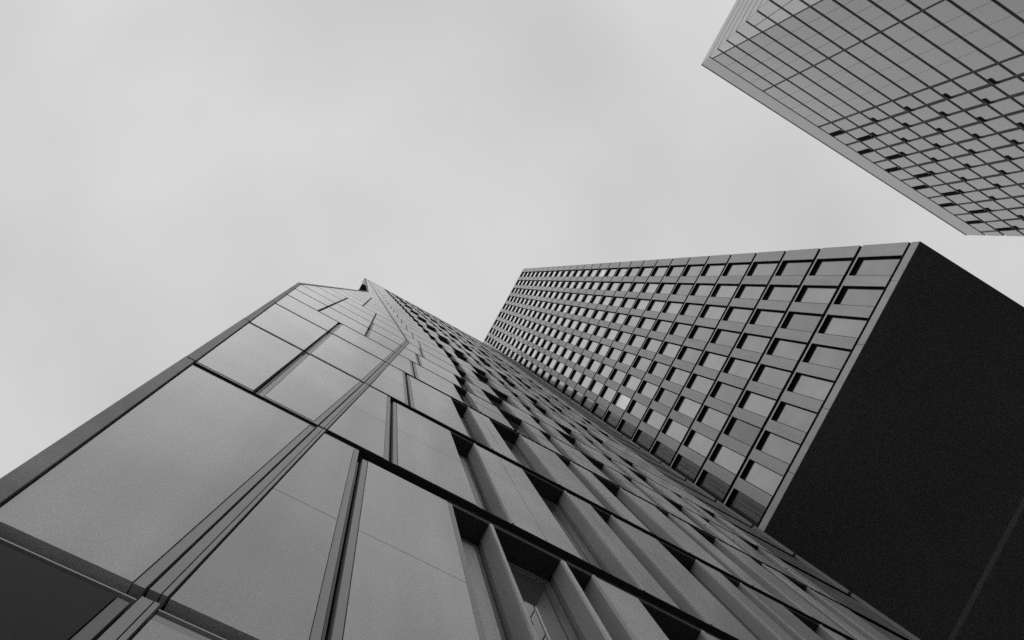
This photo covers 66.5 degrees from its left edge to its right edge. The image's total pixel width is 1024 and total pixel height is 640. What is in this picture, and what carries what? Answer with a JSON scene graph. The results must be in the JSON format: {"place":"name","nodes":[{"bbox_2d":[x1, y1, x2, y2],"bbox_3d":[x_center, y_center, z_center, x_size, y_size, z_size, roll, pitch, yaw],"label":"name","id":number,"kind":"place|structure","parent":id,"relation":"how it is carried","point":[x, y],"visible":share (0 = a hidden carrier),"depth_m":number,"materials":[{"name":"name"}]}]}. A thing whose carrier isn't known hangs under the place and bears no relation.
{"place":"outdoors","nodes":[
{"label":"outdoors","id":0,"kind":"place"},
{"bbox_2d":[0,0,1023,477],"label":"sky","id":1,"kind":"structure","parent":0,"point":[170,170],"materials":[{"name":"grey"}]},
{"bbox_2d":[483,241,1023,639],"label":"office block","id":2,"kind":"structure","parent":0,"point":[850,418],"depth_m":27.90,"materials":[{"name":"concrete"}]},
{"bbox_2d":[561,384,573,396],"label":"window","id":3,"kind":"structure","parent":2,"relation":"in","point":[567,390],"depth_m":57.96,"materials":[{"name":"glass"}]},
{"bbox_2d":[569,369,581,382],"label":"window","id":4,"kind":"structure","parent":2,"relation":"in","point":[575,375],"depth_m":57.95,"materials":[{"name":"grey glass"}]},
{"bbox_2d":[570,390,582,403],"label":"window","id":5,"kind":"structure","parent":2,"relation":"in","point":[576,396],"depth_m":54.98,"materials":[{"name":"glass"}]},
{"bbox_2d":[577,355,589,367],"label":"window","id":6,"kind":"structure","parent":2,"relation":"in","point":[583,361],"depth_m":57.97,"materials":[{"name":"grey glass"}]},
{"bbox_2d":[578,374,591,388],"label":"window","id":7,"kind":"structure","parent":2,"relation":"in","point":[585,380],"depth_m":55.05,"materials":[{"name":"grey glass"}]},
{"bbox_2d":[580,396,594,410],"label":"window","id":8,"kind":"structure","parent":2,"relation":"in","point":[586,403],"depth_m":52.04,"materials":[{"name":"glass"}]},
{"bbox_2d":[585,340,598,352],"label":"window","id":9,"kind":"structure","parent":2,"relation":"in","point":[592,345],"depth_m":58.03,"materials":[{"name":"grey glass"}]},
{"bbox_2d":[586,359,600,372],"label":"window","id":10,"kind":"structure","parent":2,"relation":"in","point":[593,365],"depth_m":55.06,"materials":[{"name":"grey glass"}]},
{"bbox_2d":[588,380,603,394],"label":"window","id":11,"kind":"structure","parent":2,"relation":"in","point":[596,386],"depth_m":52.09,"materials":[{"name":"grey glass"}]},
{"bbox_2d":[590,403,606,418],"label":"window","id":12,"kind":"structure","parent":2,"relation":"in","point":[598,410],"depth_m":49.12,"materials":[{"name":"glass"}]},
{"bbox_2d":[593,326,606,336],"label":"window","id":13,"kind":"structure","parent":2,"relation":"in","point":[600,330],"depth_m":58.03,"materials":[{"name":"grey glass"}]},
{"bbox_2d":[595,343,609,356],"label":"window","id":14,"kind":"structure","parent":2,"relation":"in","point":[602,349],"depth_m":55.10,"materials":[{"name":"grey glass"}]},
{"bbox_2d":[597,363,612,377],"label":"window","id":15,"kind":"structure","parent":2,"relation":"in","point":[604,370],"depth_m":52.11,"materials":[{"name":"grey glass"}]},
{"bbox_2d":[600,385,615,401],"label":"window","id":16,"kind":"structure","parent":2,"relation":"in","point":[607,393],"depth_m":49.17,"materials":[{"name":"grey glass"}]},
{"bbox_2d":[601,311,615,321],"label":"window","id":17,"kind":"structure","parent":2,"relation":"in","point":[608,315],"depth_m":58.09,"materials":[{"name":"grey glass"}]},
{"bbox_2d":[603,328,618,339],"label":"window","id":18,"kind":"structure","parent":2,"relation":"in","point":[610,334],"depth_m":55.12,"materials":[{"name":"grey glass"}]},
{"bbox_2d":[603,410,619,428],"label":"window","id":19,"kind":"structure","parent":2,"relation":"in","point":[610,418],"depth_m":46.18,"materials":[{"name":"glass"}]},
{"bbox_2d":[606,347,621,360],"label":"window","id":20,"kind":"structure","parent":2,"relation":"in","point":[614,353],"depth_m":52.17,"materials":[{"name":"grey glass"}]},
{"bbox_2d":[609,296,623,306],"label":"window","id":21,"kind":"structure","parent":2,"relation":"in","point":[616,301],"depth_m":58.12,"materials":[{"name":"grey glass"}]},
{"bbox_2d":[609,368,625,383],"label":"window","id":22,"kind":"structure","parent":2,"relation":"in","point":[617,376],"depth_m":49.20,"materials":[{"name":"grey glass"}]},
{"bbox_2d":[612,313,627,323],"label":"window","id":23,"kind":"structure","parent":2,"relation":"in","point":[619,318],"depth_m":55.15,"materials":[{"name":"grey glass"}]},
{"bbox_2d":[612,392,630,410],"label":"window","id":24,"kind":"structure","parent":2,"relation":"in","point":[621,400],"depth_m":46.23,"materials":[{"name":"white glass"}]},
{"bbox_2d":[615,331,631,343],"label":"window","id":25,"kind":"structure","parent":2,"relation":"in","point":[622,337],"depth_m":52.18,"materials":[{"name":"grey glass"}]},
{"bbox_2d":[617,282,631,291],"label":"window","id":26,"kind":"structure","parent":2,"relation":"in","point":[624,286],"depth_m":58.13,"materials":[{"name":"grey glass"}]},
{"bbox_2d":[617,419,635,438],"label":"window","id":27,"kind":"structure","parent":2,"relation":"in","point":[625,428],"depth_m":43.25,"materials":[{"name":"glass"}]},
{"bbox_2d":[618,351,635,365],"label":"window","id":28,"kind":"structure","parent":2,"relation":"in","point":[627,358],"depth_m":49.23,"materials":[{"name":"grey glass"}]},
{"bbox_2d":[620,297,635,307],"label":"window","id":29,"kind":"structure","parent":2,"relation":"in","point":[628,302],"depth_m":55.16,"materials":[{"name":"grey glass"}]},
{"bbox_2d":[622,374,641,390],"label":"window","id":30,"kind":"structure","parent":2,"relation":"in","point":[631,382],"depth_m":46.28,"materials":[{"name":"grey glass"}]},
{"bbox_2d":[624,315,640,326],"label":"window","id":31,"kind":"structure","parent":2,"relation":"in","point":[632,320],"depth_m":52.22,"materials":[{"name":"grey glass"}]},
{"bbox_2d":[626,399,646,419],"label":"window","id":32,"kind":"structure","parent":2,"relation":"in","point":[636,409],"depth_m":43.31,"materials":[{"name":"grey glass"}]},
{"bbox_2d":[628,334,645,347],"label":"window","id":33,"kind":"structure","parent":2,"relation":"in","point":[636,340],"depth_m":49.25,"materials":[{"name":"grey glass"}]},
{"bbox_2d":[629,282,644,291],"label":"window","id":34,"kind":"structure","parent":2,"relation":"in","point":[636,286],"depth_m":55.23,"materials":[{"name":"grey glass"}]},
{"bbox_2d":[633,298,649,309],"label":"window","id":35,"kind":"structure","parent":2,"relation":"in","point":[640,304],"depth_m":52.20,"materials":[{"name":"grey glass"}]},
{"bbox_2d":[632,355,651,371],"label":"window","id":36,"kind":"structure","parent":2,"relation":"in","point":[641,363],"depth_m":46.29,"materials":[{"name":"grey glass"}]},
{"bbox_2d":[632,429,653,451],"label":"window","id":37,"kind":"structure","parent":2,"relation":"in","point":[642,439],"depth_m":40.32,"materials":[{"name":"glass"}]},
{"bbox_2d":[637,266,653,275],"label":"window","id":38,"kind":"structure","parent":2,"relation":"in","point":[645,271],"depth_m":55.23,"materials":[{"name":"grey glass"}]},
{"bbox_2d":[637,317,655,329],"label":"window","id":39,"kind":"structure","parent":2,"relation":"in","point":[646,323],"depth_m":49.30,"materials":[{"name":"grey glass"}]},
{"bbox_2d":[637,380,658,398],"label":"window","id":40,"kind":"structure","parent":2,"relation":"in","point":[647,389],"depth_m":43.34,"materials":[{"name":"grey glass"}]},
{"bbox_2d":[641,282,658,292],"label":"window","id":41,"kind":"structure","parent":2,"relation":"in","point":[650,287],"depth_m":52.31,"materials":[{"name":"grey glass"}]},
{"bbox_2d":[642,337,661,352],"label":"window","id":42,"kind":"structure","parent":2,"relation":"in","point":[651,344],"depth_m":46.31,"materials":[{"name":"grey glass"}]},
{"bbox_2d":[643,408,666,430],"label":"window","id":43,"kind":"structure","parent":2,"relation":"in","point":[653,418],"depth_m":40.35,"materials":[{"name":"grey glass"}]},
{"bbox_2d":[646,300,665,311],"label":"window","id":44,"kind":"structure","parent":2,"relation":"in","point":[655,305],"depth_m":49.31,"materials":[{"name":"grey glass"}]},
{"bbox_2d":[648,361,669,378],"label":"window","id":45,"kind":"structure","parent":2,"relation":"in","point":[658,369],"depth_m":43.34,"materials":[{"name":"grey glass"}]},
{"bbox_2d":[651,266,667,275],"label":"window","id":46,"kind":"structure","parent":2,"relation":"in","point":[658,270],"depth_m":52.33,"materials":[{"name":"grey glass"}]},
{"bbox_2d":[650,440,674,465],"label":"window","id":47,"kind":"structure","parent":2,"relation":"in","point":[665,454],"depth_m":37.38,"materials":[{"name":"glass"}]},
{"bbox_2d":[652,319,672,333],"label":"window","id":48,"kind":"structure","parent":2,"relation":"in","point":[662,326],"depth_m":46.34,"materials":[{"name":"grey glass"}]},
{"bbox_2d":[656,283,674,293],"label":"window","id":49,"kind":"structure","parent":2,"relation":"in","point":[664,288],"depth_m":49.38,"materials":[{"name":"grey glass"}]},
{"bbox_2d":[654,387,678,407],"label":"window","id":50,"kind":"structure","parent":2,"relation":"in","point":[665,397],"depth_m":40.38,"materials":[{"name":"grey glass"}]},
{"bbox_2d":[658,341,680,357],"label":"window","id":51,"kind":"structure","parent":2,"relation":"in","point":[669,349],"depth_m":43.38,"materials":[{"name":"grey glass"}]},
{"bbox_2d":[662,301,683,314],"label":"window","id":52,"kind":"structure","parent":2,"relation":"in","point":[672,307],"depth_m":46.38,"materials":[{"name":"grey glass"}]},
{"bbox_2d":[662,418,687,442],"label":"window","id":53,"kind":"structure","parent":2,"relation":"in","point":[673,429],"depth_m":37.42,"materials":[{"name":"grey glass"}]},
{"bbox_2d":[665,265,684,275],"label":"window","id":54,"kind":"structure","parent":2,"relation":"in","point":[674,270],"depth_m":49.38,"materials":[{"name":"grey glass"}]},
{"bbox_2d":[665,366,690,385],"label":"window","id":55,"kind":"structure","parent":2,"relation":"in","point":[678,376],"depth_m":40.41,"materials":[{"name":"grey glass"}]},
{"bbox_2d":[669,322,691,337],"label":"window","id":56,"kind":"structure","parent":2,"relation":"in","point":[678,329],"depth_m":43.41,"materials":[{"name":"grey glass"}]},
{"bbox_2d":[672,283,693,294],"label":"window","id":57,"kind":"structure","parent":2,"relation":"in","point":[681,288],"depth_m":46.40,"materials":[{"name":"grey glass"}]},
{"bbox_2d":[671,453,699,481],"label":"window","id":58,"kind":"structure","parent":2,"relation":"in","point":[685,467],"depth_m":34.44,"materials":[{"name":"glass"}]},
{"bbox_2d":[674,395,700,418],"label":"window","id":59,"kind":"structure","parent":2,"relation":"in","point":[688,407],"depth_m":37.45,"materials":[{"name":"grey glass"}]},
{"bbox_2d":[677,346,702,363],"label":"window","id":60,"kind":"structure","parent":2,"relation":"in","point":[687,354],"depth_m":40.45,"materials":[{"name":"grey glass"}]},
{"bbox_2d":[679,303,702,316],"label":"window","id":61,"kind":"structure","parent":2,"relation":"in","point":[689,309],"depth_m":43.44,"materials":[{"name":"grey glass"}]},
{"bbox_2d":[682,264,703,275],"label":"window","id":62,"kind":"structure","parent":2,"relation":"in","point":[691,270],"depth_m":46.41,"materials":[{"name":"grey glass"}]},
{"bbox_2d":[683,429,713,457],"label":"window","id":63,"kind":"structure","parent":2,"relation":"in","point":[699,443],"depth_m":34.48,"materials":[{"name":"grey glass"}]},
{"bbox_2d":[686,373,713,394],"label":"window","id":64,"kind":"structure","parent":2,"relation":"in","point":[698,383],"depth_m":37.48,"materials":[{"name":"grey glass"}]},
{"bbox_2d":[688,325,714,341],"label":"window","id":65,"kind":"structure","parent":2,"relation":"in","point":[701,333],"depth_m":40.48,"materials":[{"name":"grey glass"}]},
{"bbox_2d":[690,283,713,296],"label":"window","id":66,"kind":"structure","parent":2,"relation":"in","point":[700,289],"depth_m":43.52,"materials":[{"name":"grey glass"}]},
{"bbox_2d":[695,470,729,501],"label":"window","id":67,"kind":"structure","parent":2,"relation":"in","point":[714,486],"depth_m":31.51,"materials":[{"name":"glass"}]},
{"bbox_2d":[696,405,728,431],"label":"window","id":68,"kind":"structure","parent":2,"relation":"in","point":[715,419],"depth_m":34.50,"materials":[{"name":"grey glass"}]},
{"bbox_2d":[698,351,726,370],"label":"window","id":69,"kind":"structure","parent":2,"relation":"in","point":[711,360],"depth_m":37.50,"materials":[{"name":"grey glass"}]},
{"bbox_2d":[699,304,726,319],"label":"window","id":70,"kind":"structure","parent":2,"relation":"in","point":[715,312],"depth_m":40.50,"materials":[{"name":"grey glass"}]},
{"bbox_2d":[701,263,725,275],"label":"window","id":71,"kind":"structure","parent":2,"relation":"in","point":[710,269],"depth_m":43.49,"materials":[{"name":"grey glass"}]},
{"bbox_2d":[711,284,738,297],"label":"window","id":72,"kind":"structure","parent":2,"relation":"in","point":[721,290],"depth_m":40.53,"materials":[{"name":"grey glass"}]},
{"bbox_2d":[710,329,740,346],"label":"window","id":73,"kind":"structure","parent":2,"relation":"in","point":[723,337],"depth_m":37.54,"materials":[{"name":"grey glass"}]},
{"bbox_2d":[710,381,742,405],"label":"window","id":74,"kind":"structure","parent":2,"relation":"in","point":[724,392],"depth_m":34.53,"materials":[{"name":"grey glass"}]},
{"bbox_2d":[709,443,744,474],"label":"window","id":75,"kind":"structure","parent":2,"relation":"in","point":[726,458],"depth_m":31.55,"materials":[{"name":"grey glass"}]},
{"bbox_2d":[722,262,749,275],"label":"window","id":76,"kind":"structure","parent":2,"relation":"in","point":[732,269],"depth_m":40.57,"materials":[{"name":"grey glass"}]},
{"bbox_2d":[722,306,753,322],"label":"window","id":77,"kind":"structure","parent":2,"relation":"in","point":[733,314],"depth_m":37.56,"materials":[{"name":"grey glass"}]},
{"bbox_2d":[723,357,756,378],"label":"window","id":78,"kind":"structure","parent":2,"relation":"in","point":[737,367],"depth_m":34.58,"materials":[{"name":"grey glass"}]},
{"bbox_2d":[723,416,760,445],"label":"window","id":79,"kind":"structure","parent":2,"relation":"in","point":[742,431],"depth_m":31.58,"materials":[{"name":"grey glass"}]},
{"bbox_2d":[725,488,765,526],"bbox_3d":[8.519,6.854,28.443,0.153,2.618,0.818,29,-91,-9],"label":"window","id":80,"kind":"structure","parent":2,"relation":"in","point":[743,505],"depth_m":28.57,"materials":[{"name":"glass"}]},
{"bbox_2d":[735,284,765,299],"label":"window","id":81,"kind":"structure","parent":2,"relation":"in","point":[746,291],"depth_m":37.61,"materials":[{"name":"grey glass"}]},
{"bbox_2d":[736,333,770,352],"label":"window","id":82,"kind":"structure","parent":2,"relation":"in","point":[749,342],"depth_m":34.61,"materials":[{"name":"grey glass"}]},
{"bbox_2d":[738,390,775,417],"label":"window","id":83,"kind":"structure","parent":2,"relation":"in","point":[756,403],"depth_m":31.61,"materials":[{"name":"grey glass"}]},
{"bbox_2d":[740,459,782,495],"bbox_3d":[9.126,5.754,28.475,0.153,2.618,0.818,29,-91,-9],"label":"window","id":84,"kind":"structure","parent":2,"relation":"in","point":[764,478],"depth_m":28.60,"materials":[{"name":"grey glass"}]},
{"bbox_2d":[747,261,778,275],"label":"window","id":85,"kind":"structure","parent":2,"relation":"in","point":[766,268],"depth_m":37.61,"materials":[{"name":"grey glass"}]},
{"bbox_2d":[749,309,784,327],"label":"window","id":86,"kind":"structure","parent":2,"relation":"in","point":[762,317],"depth_m":34.63,"materials":[{"name":"grey glass"}]},
{"bbox_2d":[752,364,791,388],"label":"window","id":87,"kind":"structure","parent":2,"relation":"in","point":[772,376],"depth_m":31.63,"materials":[{"name":"grey glass"}]},
{"bbox_2d":[755,430,799,464],"bbox_3d":[9.733,4.654,28.506,0.153,2.618,0.817,29,-91,-9],"label":"window","id":88,"kind":"structure","parent":2,"relation":"in","point":[783,449],"depth_m":28.63,"materials":[{"name":"grey glass"}]},
{"bbox_2d":[762,284,798,301],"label":"window","id":89,"kind":"structure","parent":2,"relation":"in","point":[774,292],"depth_m":34.65,"materials":[{"name":"grey glass"}]},
{"bbox_2d":[766,337,806,360],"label":"window","id":90,"kind":"structure","parent":2,"relation":"in","point":[783,348],"depth_m":31.67,"materials":[{"name":"grey glass"}]},
{"bbox_2d":[771,401,816,432],"bbox_3d":[10.339,3.553,28.538,0.153,2.618,0.817,29,-91,-9],"label":"window","id":91,"kind":"structure","parent":2,"relation":"in","point":[790,415],"depth_m":28.66,"materials":[{"name":"grey glass"}]},
{"bbox_2d":[775,259,812,275],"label":"window","id":92,"kind":"structure","parent":2,"relation":"in","point":[790,267],"depth_m":34.71,"materials":[{"name":"grey glass"}]},
{"bbox_2d":[780,311,822,331],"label":"window","id":93,"kind":"structure","parent":2,"relation":"in","point":[799,321],"depth_m":31.70,"materials":[{"name":"grey glass"}]},
{"bbox_2d":[787,372,833,400],"bbox_3d":[10.946,2.453,28.570,0.153,2.618,0.817,29,-91,-9],"label":"window","id":94,"kind":"structure","parent":2,"relation":"in","point":[810,386],"depth_m":28.70,"materials":[{"name":"grey glass"}]},
{"bbox_2d":[795,285,837,303],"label":"window","id":95,"kind":"structure","parent":2,"relation":"in","point":[808,293],"depth_m":31.74,"materials":[{"name":"grey glass"}]},
{"bbox_2d":[802,343,850,369],"bbox_3d":[11.553,1.353,28.601,0.153,2.618,0.817,29,-91,-9],"label":"window","id":96,"kind":"structure","parent":2,"relation":"in","point":[822,355],"depth_m":28.73,"materials":[{"name":"grey glass"}]},
{"bbox_2d":[809,258,852,275],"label":"window","id":97,"kind":"structure","parent":2,"relation":"in","point":[836,266],"depth_m":31.74,"materials":[{"name":"grey glass"}]},
{"bbox_2d":[818,315,867,337],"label":"window","id":98,"kind":"structure","parent":2,"relation":"in","point":[846,326],"depth_m":28.76,"materials":[{"name":"grey glass"}]},
{"bbox_2d":[834,286,884,306],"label":"window","id":99,"kind":"structure","parent":2,"relation":"in","point":[848,295],"depth_m":28.80,"materials":[{"name":"grey glass"}]},
{"bbox_2d":[849,256,901,275],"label":"window","id":100,"kind":"structure","parent":2,"relation":"in","point":[882,265],"depth_m":28.84,"materials":[{"name":"grey glass"}]},
{"label":"ground","id":101,"kind":"structure","parent":0,"visible":0},
{"bbox_2d":[0,278,919,639],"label":"office tower","id":102,"kind":"structure","parent":101,"relation":"on","point":[366,460],"depth_m":6.56,"materials":[{"name":"metal"}]},
{"bbox_2d":[458,393,469,405],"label":"window","id":103,"kind":"structure","parent":102,"relation":"in","point":[462,397],"depth_m":17.95,"materials":[{"name":"grey glass"}]},
{"bbox_2d":[459,416,471,438],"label":"window","id":104,"kind":"structure","parent":102,"relation":"in","point":[461,418],"depth_m":14.39,"materials":[{"name":"grey glass"}]},
{"bbox_2d":[458,454,505,528],"bbox_3d":[-0.506,1.914,9.376,0.351,3.678,0.248,29,-91,-9],"label":"window","id":105,"kind":"structure","parent":102,"relation":"in","point":[477,497],"depth_m":9.72,"materials":[{"name":"grey glass"}]},
{"bbox_2d":[460,537,505,639],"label":"window","id":106,"kind":"structure","parent":102,"relation":"in","point":[493,630],"depth_m":5.94,"materials":[{"name":"grey glass"}]},
{"bbox_2d":[488,398,504,410],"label":"window","id":107,"kind":"structure","parent":102,"relation":"in","point":[494,403],"depth_m":21.27,"materials":[{"name":"grey glass"}]},
{"bbox_2d":[502,438,531,469],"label":"window","id":108,"kind":"structure","parent":102,"relation":"in","point":[513,449],"depth_m":14.54,"materials":[{"name":"grey glass"}]},
{"bbox_2d":[505,418,528,437],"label":"window","id":109,"kind":"structure","parent":102,"relation":"in","point":[516,427],"depth_m":18.18,"materials":[{"name":"grey glass"}]},
{"bbox_2d":[507,561,577,639],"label":"window","id":110,"kind":"structure","parent":102,"relation":"in","point":[549,621],"depth_m":6.45,"materials":[{"name":"grey glass"}]},
{"bbox_2d":[540,496,637,595],"bbox_3d":[0.661,2.563,9.588,0.698,3.678,0.248,29,-91,-9],"label":"window","id":111,"kind":"structure","parent":102,"relation":"in","point":[583,551],"depth_m":10.00,"materials":[{"name":"grey glass"}]},
{"bbox_2d":[595,466,618,485],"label":"window","id":112,"kind":"structure","parent":102,"relation":"in","point":[603,472],"depth_m":18.55,"materials":[{"name":"grey glass"}]},
{"bbox_2d":[701,0,1023,235],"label":"curtain wall tower","id":113,"kind":"structure","parent":101,"relation":"on","point":[920,103],"depth_m":98.38,"materials":[{"name":"grey glass"}]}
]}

